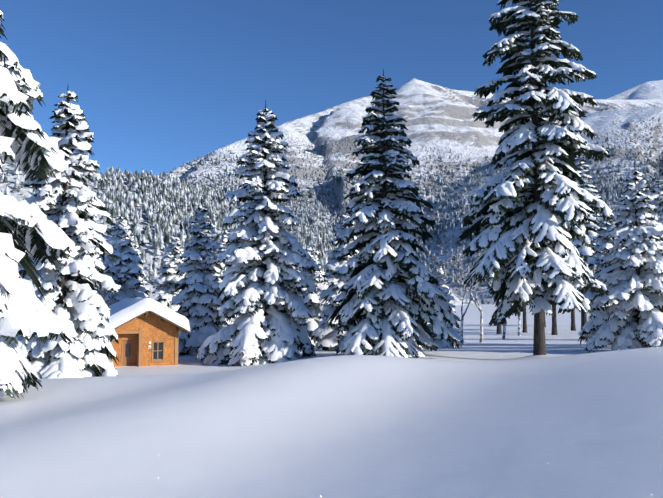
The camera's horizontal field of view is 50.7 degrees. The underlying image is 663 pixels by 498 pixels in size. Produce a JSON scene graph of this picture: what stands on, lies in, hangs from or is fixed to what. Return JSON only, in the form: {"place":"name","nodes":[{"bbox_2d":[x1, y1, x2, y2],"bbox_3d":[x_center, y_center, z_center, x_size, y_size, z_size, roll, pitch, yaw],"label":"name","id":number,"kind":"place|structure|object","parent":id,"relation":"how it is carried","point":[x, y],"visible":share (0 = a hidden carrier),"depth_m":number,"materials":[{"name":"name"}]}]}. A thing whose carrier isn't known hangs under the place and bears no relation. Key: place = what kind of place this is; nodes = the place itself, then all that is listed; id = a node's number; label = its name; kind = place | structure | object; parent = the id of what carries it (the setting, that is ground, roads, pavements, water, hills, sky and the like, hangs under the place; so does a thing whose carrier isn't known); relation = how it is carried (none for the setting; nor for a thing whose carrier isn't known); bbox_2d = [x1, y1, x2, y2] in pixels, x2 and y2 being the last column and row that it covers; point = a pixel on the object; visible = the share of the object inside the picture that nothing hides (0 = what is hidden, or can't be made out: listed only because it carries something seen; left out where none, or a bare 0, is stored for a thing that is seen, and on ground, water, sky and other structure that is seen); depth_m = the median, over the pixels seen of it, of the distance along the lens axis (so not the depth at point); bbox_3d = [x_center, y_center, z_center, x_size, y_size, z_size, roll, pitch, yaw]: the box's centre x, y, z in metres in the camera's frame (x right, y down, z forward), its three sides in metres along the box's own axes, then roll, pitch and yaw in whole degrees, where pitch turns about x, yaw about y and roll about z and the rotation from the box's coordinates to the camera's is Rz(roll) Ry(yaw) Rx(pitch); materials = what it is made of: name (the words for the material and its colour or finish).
{"place":"outdoors","nodes":[
{"label":"outdoors","id":0,"kind":"place"},
{"bbox_2d":[105,297,191,332],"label":"snow-covered roof","id":1,"kind":"structure","parent":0,"point":[124,310],"depth_m":42.02,"materials":[{"name":"white snow"}]},
{"bbox_2d":[0,304,662,497],"bbox_3d":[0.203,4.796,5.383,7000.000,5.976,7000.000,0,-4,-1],"label":"ground","id":2,"kind":"structure","parent":0,"point":[495,415],"depth_m":12.19,"materials":[{"name":"white snow"}]},
{"bbox_2d":[0,10,79,398],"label":"tree","id":3,"kind":"object","parent":2,"relation":"on","point":[34,232],"visible":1,"depth_m":21.28,"materials":[{"name":"white plant"}]},
{"bbox_2d":[17,87,120,378],"bbox_3d":[-12.064,-0.043,31.612,5.250,14.543,6.505,0,-4,-1],"label":"tree","id":4,"kind":"object","parent":2,"relation":"on","point":[74,301],"visible":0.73,"depth_m":30.84,"materials":[{"name":"white plant"}]},
{"bbox_2d":[93,254,105,299],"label":"spruce","id":5,"kind":"object","parent":2,"relation":"on","point":[96,256],"depth_m":61.28,"materials":[{"name":"white plant"}]},
{"bbox_2d":[100,290,121,304],"bbox_3d":[-16.302,5.098,51.195,3.010,5.618,2.268,4,-6,-42],"label":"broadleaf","id":6,"kind":"object","parent":2,"relation":"on","point":[110,296],"visible":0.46,"depth_m":51.65,"materials":[{"name":"grey plant"}]},
{"bbox_2d":[97,212,147,308],"bbox_3d":[-16.636,3.443,55.934,5.806,12.819,5.710,0,-4,-1],"label":"spruce","id":7,"kind":"object","parent":2,"relation":"on","point":[126,271],"visible":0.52,"depth_m":54.88,"materials":[{"name":"white plant"}]},
{"bbox_2d":[130,231,149,297],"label":"spruce","id":8,"kind":"object","parent":2,"relation":"on","point":[135,247],"depth_m":81.58,"materials":[{"name":"white plant"}]},
{"bbox_2d":[108,311,190,366],"bbox_3d":[-13.333,6.125,43.643,7.500,4.990,9.000,2,-5,-28],"label":"cabin","id":9,"kind":"object","parent":2,"relation":"on","point":[148,338],"visible":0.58,"depth_m":42.46,"materials":[{"name":"brown wood"}]},
{"bbox_2d":[138,260,165,286],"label":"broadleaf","id":10,"kind":"object","parent":2,"relation":"on","point":[152,273],"visible":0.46,"depth_m":71.00,"materials":[{"name":"white plant"}]},
{"bbox_2d":[152,232,187,310],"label":"spruce","id":11,"kind":"object","parent":2,"relation":"on","point":[165,281],"visible":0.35,"depth_m":58.68,"materials":[{"name":"white plant"}]},
{"bbox_2d":[171,200,234,354],"bbox_3d":[-9.763,2.475,52.523,5.591,12.501,5.263,0,-4,-1],"label":"spruce","id":12,"kind":"object","parent":2,"relation":"on","point":[198,285],"visible":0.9,"depth_m":51.51,"materials":[{"name":"white plant"}]},
{"bbox_2d":[214,230,240,325],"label":"spruce","id":13,"kind":"object","parent":2,"relation":"on","point":[224,237],"visible":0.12,"depth_m":69.29,"materials":[{"name":"white plant"}]},
{"bbox_2d":[195,101,319,365],"bbox_3d":[-4.613,-0.505,45.452,7.729,18.319,7.311,0,-4,-1],"label":"tree","id":14,"kind":"object","parent":2,"relation":"on","point":[261,287],"visible":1,"depth_m":44.44,"materials":[{"name":"white plant"}]},
{"bbox_2d":[295,244,328,348],"bbox_3d":[-2.181,4.612,61.408,4.854,10.896,4.936,3,-5,-32],"label":"spruce","id":15,"kind":"object","parent":2,"relation":"on","point":[313,306],"visible":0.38,"depth_m":60.61,"materials":[{"name":"white plant"}]},
{"bbox_2d":[310,215,368,350],"bbox_3d":[1.556,3.184,55.286,5.710,12.819,5.806,-2,-5,28],"label":"spruce","id":16,"kind":"object","parent":2,"relation":"on","point":[331,340],"visible":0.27,"depth_m":54.41,"materials":[{"name":"white plant"}]},
{"bbox_2d":[326,69,459,357],"bbox_3d":[3.705,-1.507,43.693,8.032,20.114,7.532,0,-4,-1],"label":"dark tree","id":17,"kind":"object","parent":2,"relation":"on","point":[394,314],"visible":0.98,"depth_m":42.56,"materials":[{"name":"green plant"}]},
{"bbox_2d":[411,321,429,348],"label":"spruce","id":18,"kind":"object","parent":2,"relation":"on","point":[414,339],"visible":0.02,"depth_m":56.43,"materials":[{"name":"white plant"}]},
{"bbox_2d":[427,266,464,347],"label":"spruce","id":19,"kind":"object","parent":2,"relation":"on","point":[439,273],"visible":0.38,"depth_m":59.00,"materials":[{"name":"white plant"}]},
{"bbox_2d":[430,246,484,342],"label":"broadleaf","id":20,"kind":"object","parent":2,"relation":"on","point":[481,314],"visible":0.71,"depth_m":70.50,"materials":[{"name":"white plant"}]},
{"bbox_2d":[460,263,489,344],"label":"broadleaf","id":21,"kind":"object","parent":2,"relation":"on","point":[462,316],"visible":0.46,"depth_m":66.22,"materials":[{"name":"white plant"}]},
{"bbox_2d":[467,254,505,338],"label":"broadleaf","id":22,"kind":"object","parent":2,"relation":"on","point":[504,331],"visible":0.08,"depth_m":79.13,"materials":[{"name":"white plant"}]},
{"bbox_2d":[473,241,511,333],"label":"spruce","id":23,"kind":"object","parent":2,"relation":"on","point":[499,330],"visible":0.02,"depth_m":109.19,"materials":[{"name":"white plant"}]},
{"bbox_2d":[518,311,520,335],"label":"broadleaf","id":24,"kind":"object","parent":2,"relation":"on","point":[519,324],"depth_m":94.35,"materials":[{"name":"white plant"}]},
{"bbox_2d":[522,305,526,332],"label":"spruce","id":25,"kind":"object","parent":2,"relation":"on","point":[524,330],"depth_m":119.29,"materials":[{"name":"brown plant"}]},
{"bbox_2d":[459,0,614,354],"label":"tall tree","id":26,"kind":"object","parent":2,"relation":"on","point":[557,204],"visible":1,"depth_m":39.85,"materials":[{"name":"white plant"}]},
{"bbox_2d":[551,275,562,334],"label":"spruce","id":27,"kind":"object","parent":2,"relation":"on","point":[554,325],"depth_m":99.37,"materials":[{"name":"brown plant"}]},
{"bbox_2d":[562,275,578,330],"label":"spruce","id":28,"kind":"object","parent":2,"relation":"on","point":[573,326],"depth_m":129.36,"materials":[{"name":"brown plant"}]},
{"bbox_2d":[567,154,605,338],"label":"spruce","id":29,"kind":"object","parent":2,"relation":"on","point":[590,229],"visible":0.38,"depth_m":79.42,"materials":[{"name":"white plant"}]},
{"bbox_2d":[591,189,601,245],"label":"spruce","id":30,"kind":"object","parent":2,"relation":"on","point":[598,217],"visible":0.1,"depth_m":105.28,"materials":[{"name":"white plant"}]},
{"bbox_2d":[578,217,625,344],"bbox_3d":[23.800,2.690,59.984,5.383,12.786,5.718,-2,-5,27],"label":"spruce","id":31,"kind":"object","parent":2,"relation":"on","point":[603,245],"visible":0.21,"depth_m":59.62,"materials":[{"name":"white plant"}]},
{"bbox_2d":[581,163,662,352],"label":"tree","id":32,"kind":"object","parent":2,"relation":"on","point":[635,314],"visible":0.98,"depth_m":46.05,"materials":[{"name":"white plant"}]},
{"bbox_2d":[631,182,662,296],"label":"spruce","id":33,"kind":"object","parent":2,"relation":"on","point":[657,216],"visible":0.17,"depth_m":52.01,"materials":[{"name":"white plant"}]},
{"bbox_2d":[654,178,662,193],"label":"spruce","id":34,"kind":"object","parent":2,"relation":"on","point":[660,184],"visible":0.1,"depth_m":96.03,"materials":[{"name":"white plant"}]},
{"bbox_2d":[0,78,662,304],"bbox_3d":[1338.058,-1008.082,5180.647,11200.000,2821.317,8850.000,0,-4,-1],"label":"mountains","id":35,"kind":"structure","parent":0,"point":[439,120],"depth_m":2637.26,"materials":[{"name":"white snow"}]},
{"bbox_2d":[0,136,662,293],"bbox_3d":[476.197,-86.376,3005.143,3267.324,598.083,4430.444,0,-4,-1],"label":"forest","id":36,"kind":"object","parent":35,"relation":"on","point":[116,196],"visible":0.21,"depth_m":1369.98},
{"bbox_2d":[0,0,662,175],"label":"sky","id":37,"kind":"structure","parent":0,"point":[159,85],"materials":[{"name":"blue"}]}
]}

